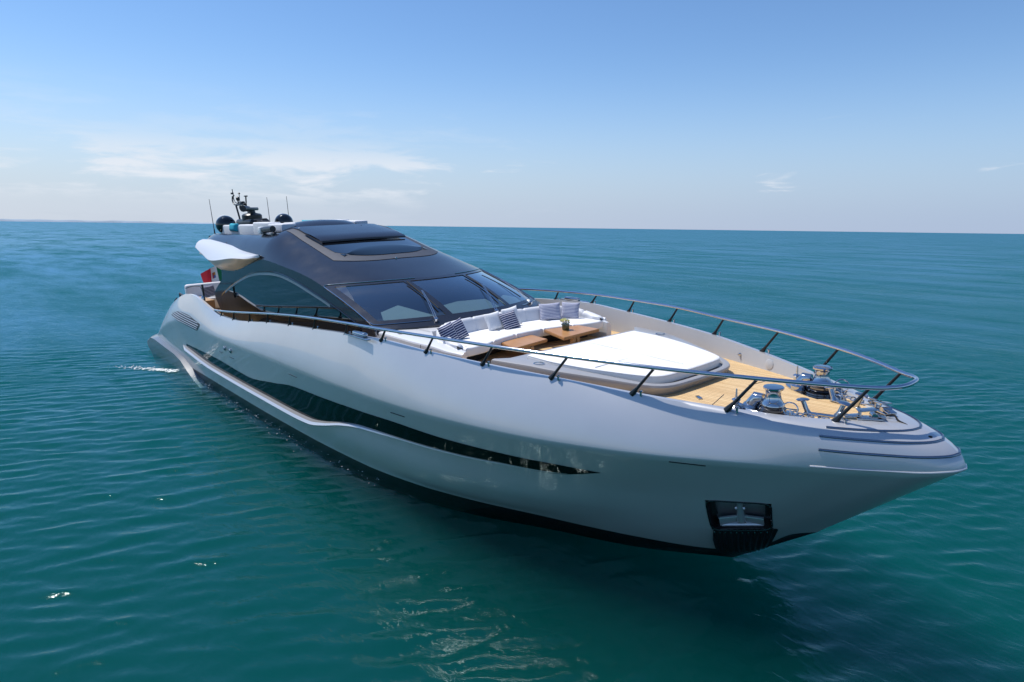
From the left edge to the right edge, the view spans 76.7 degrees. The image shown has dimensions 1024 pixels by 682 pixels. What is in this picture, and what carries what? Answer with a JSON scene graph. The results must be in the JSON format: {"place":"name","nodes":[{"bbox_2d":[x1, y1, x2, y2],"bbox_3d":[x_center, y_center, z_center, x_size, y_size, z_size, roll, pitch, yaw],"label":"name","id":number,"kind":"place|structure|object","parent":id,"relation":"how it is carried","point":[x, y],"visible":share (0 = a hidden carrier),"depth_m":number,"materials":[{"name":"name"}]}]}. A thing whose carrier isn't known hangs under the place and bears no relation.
{"place":"outdoors","nodes":[
{"label":"outdoors","id":0,"kind":"place"},
{"bbox_2d":[0,219,214,223],"bbox_3d":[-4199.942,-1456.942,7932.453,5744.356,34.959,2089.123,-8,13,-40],"label":"hills","id":1,"kind":"structure","parent":0,"point":[42,220],"depth_m":7497.07,"materials":[{"name":"grey"}]},
{"bbox_2d":[0,221,1023,681],"bbox_3d":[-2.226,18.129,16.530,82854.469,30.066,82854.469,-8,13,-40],"label":"sea","id":2,"kind":"structure","parent":0,"point":[190,547],"depth_m":77.42,"materials":[{"name":"liquid"}]},
{"bbox_2d":[113,366,378,485],"bbox_3d":[-9.126,2.006,20.935,17.804,0.025,2.121,9,13,40],"label":"foam","id":3,"kind":"object","parent":2,"relation":"on","point":[160,369],"visible":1,"depth_m":25.48,"materials":[{"name":"white"}]},
{"bbox_2d":[147,189,966,556],"bbox_3d":[-4.723,-1.038,20.808,7.348,8.284,33.016,-12,16,-39],"label":"motor yacht","id":4,"kind":"object","parent":2,"relation":"on","point":[317,337],"visible":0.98,"depth_m":12.11,"materials":[{"name":"paint"}]},
{"bbox_2d":[185,281,219,308],"bbox_3d":[-12.817,-1.974,27.924,2.000,1.025,1.400,-12,16,-39],"label":"stern sofa","id":5,"kind":"object","parent":4,"relation":"on","point":[196,290],"visible":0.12,"depth_m":27.76,"materials":[{"name":"white fabric"}]},
{"bbox_2d":[200,284,214,296],"bbox_3d":[-12.891,-2.116,27.527,0.230,0.551,0.659,8,13,37],"label":"throw pillow","id":6,"kind":"object","parent":5,"relation":"on","point":[209,290],"visible":0.81,"depth_m":27.48,"materials":[{"name":"grey fabric"}]},
{"bbox_2d":[201,266,221,282],"bbox_3d":[-13.085,-2.771,28.614,1.314,1.673,0.315,-1,10,-9],"label":"ensign","id":7,"kind":"object","parent":4,"relation":"attached to","point":[213,274],"visible":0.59,"depth_m":28.57,"materials":[{"name":"red fabric"}]},
{"bbox_2d":[229,223,238,231],"bbox_3d":[-10.667,-4.359,24.863,0.260,0.317,0.851,-12,16,-39],"label":"searchlight","id":8,"kind":"object","parent":4,"relation":"on","point":[233,227],"visible":0.94,"depth_m":24.59,"materials":[{"name":"blue glass"}]},
{"bbox_2d":[436,306,606,360],"bbox_3d":[0.185,-0.218,15.243,4.620,0.790,1.620,-12,16,-39],"label":"bow sofa","id":9,"kind":"object","parent":4,"relation":"on","point":[476,327],"visible":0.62,"depth_m":15.08,"materials":[{"name":"white fabric"}]},
{"bbox_2d":[437,321,459,339],"bbox_3d":[-1.354,-0.148,13.793,0.244,0.488,0.543,7,12,32],"label":"throw pillow","id":10,"kind":"object","parent":9,"relation":"on","point":[447,330],"visible":0.79,"depth_m":13.73,"materials":[{"name":"fabric"}]},
{"bbox_2d":[452,318,469,338],"bbox_3d":[-1.187,-0.231,14.139,0.559,0.508,0.253,-12,16,-39],"label":"throw pillow","id":11,"kind":"object","parent":9,"relation":"on","point":[460,328],"visible":0.69,"depth_m":14.11,"materials":[{"name":"fabric"}]},
{"bbox_2d":[483,311,503,330],"bbox_3d":[-0.422,-0.460,15.133,0.483,0.430,0.252,-12,16,-39],"label":"throw pillow","id":12,"kind":"object","parent":9,"relation":"on","point":[493,321],"visible":0.98,"depth_m":15.05,"materials":[{"name":"white fabric"}]},
{"bbox_2d":[498,310,520,329],"bbox_3d":[-0.055,-0.484,15.219,0.487,0.441,0.272,-12,16,-39],"label":"throw pillow","id":13,"kind":"object","parent":9,"relation":"on","point":[509,319],"visible":0.99,"depth_m":15.14,"materials":[{"name":"fabric"}]},
{"bbox_2d":[501,305,521,323],"bbox_3d":[-0.016,-0.583,15.554,0.489,0.498,0.259,-12,16,-39],"label":"throw pillow","id":14,"kind":"object","parent":9,"relation":"on","point":[514,308],"visible":0.39,"depth_m":15.55,"materials":[{"name":"white fabric"}]},
{"bbox_2d":[539,302,560,319],"bbox_3d":[0.951,-0.734,16.184,0.576,0.466,0.214,0,10,-4],"label":"throw pillow","id":15,"kind":"object","parent":9,"relation":"on","point":[551,311],"visible":0.99,"depth_m":16.12,"materials":[{"name":"white fabric"}]},
{"bbox_2d":[561,302,579,318],"bbox_3d":[1.466,-0.768,16.295,0.466,0.417,0.210,3,10,10],"label":"throw pillow","id":16,"kind":"object","parent":9,"relation":"on","point":[570,310],"visible":0.99,"depth_m":16.23,"materials":[{"name":"white fabric"}]},
{"bbox_2d":[501,335,546,354],"bbox_3d":[0.210,0.152,14.357,1.235,0.327,0.957,-12,16,-39],"label":"coffee table","id":17,"kind":"object","parent":4,"relation":"on","point":[529,342],"visible":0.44,"depth_m":14.19,"materials":[{"name":"brown wood"}]},
{"bbox_2d":[544,325,598,343],"bbox_3d":[1.300,-0.045,14.939,1.285,0.406,1.006,-12,16,-39],"label":"coffee table","id":18,"kind":"object","parent":4,"relation":"on","point":[573,334],"visible":0.81,"depth_m":14.71,"materials":[{"name":"brown wood"}]},
{"bbox_2d":[560,318,570,329],"bbox_3d":[1.227,-0.392,14.953,0.301,0.276,0.256,-2,10,-15],"label":"flower vase","id":19,"kind":"object","parent":18,"relation":"on","point":[565,325],"visible":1,"depth_m":14.89,"materials":[{"name":"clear glass"}]},
{"bbox_2d":[527,331,719,383],"bbox_3d":[2.396,0.303,12.591,3.240,0.269,2.723,-12,16,-39],"label":"sun pad","id":20,"kind":"object","parent":4,"relation":"on","point":[636,347],"visible":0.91,"depth_m":12.29,"materials":[{"name":"white fabric"}]},
{"bbox_2d":[885,414,932,437],"bbox_3d":[5.502,1.182,8.993,0.095,0.219,0.639,-5,11,-29],"label":"mooring rope","id":21,"kind":"object","parent":4,"relation":"on","point":[895,416],"visible":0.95,"depth_m":9.13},
{"bbox_2d":[0,0,1023,681],"label":"sky","id":22,"kind":"structure","parent":0,"point":[875,116],"materials":[{"name":"blue"}]}
]}

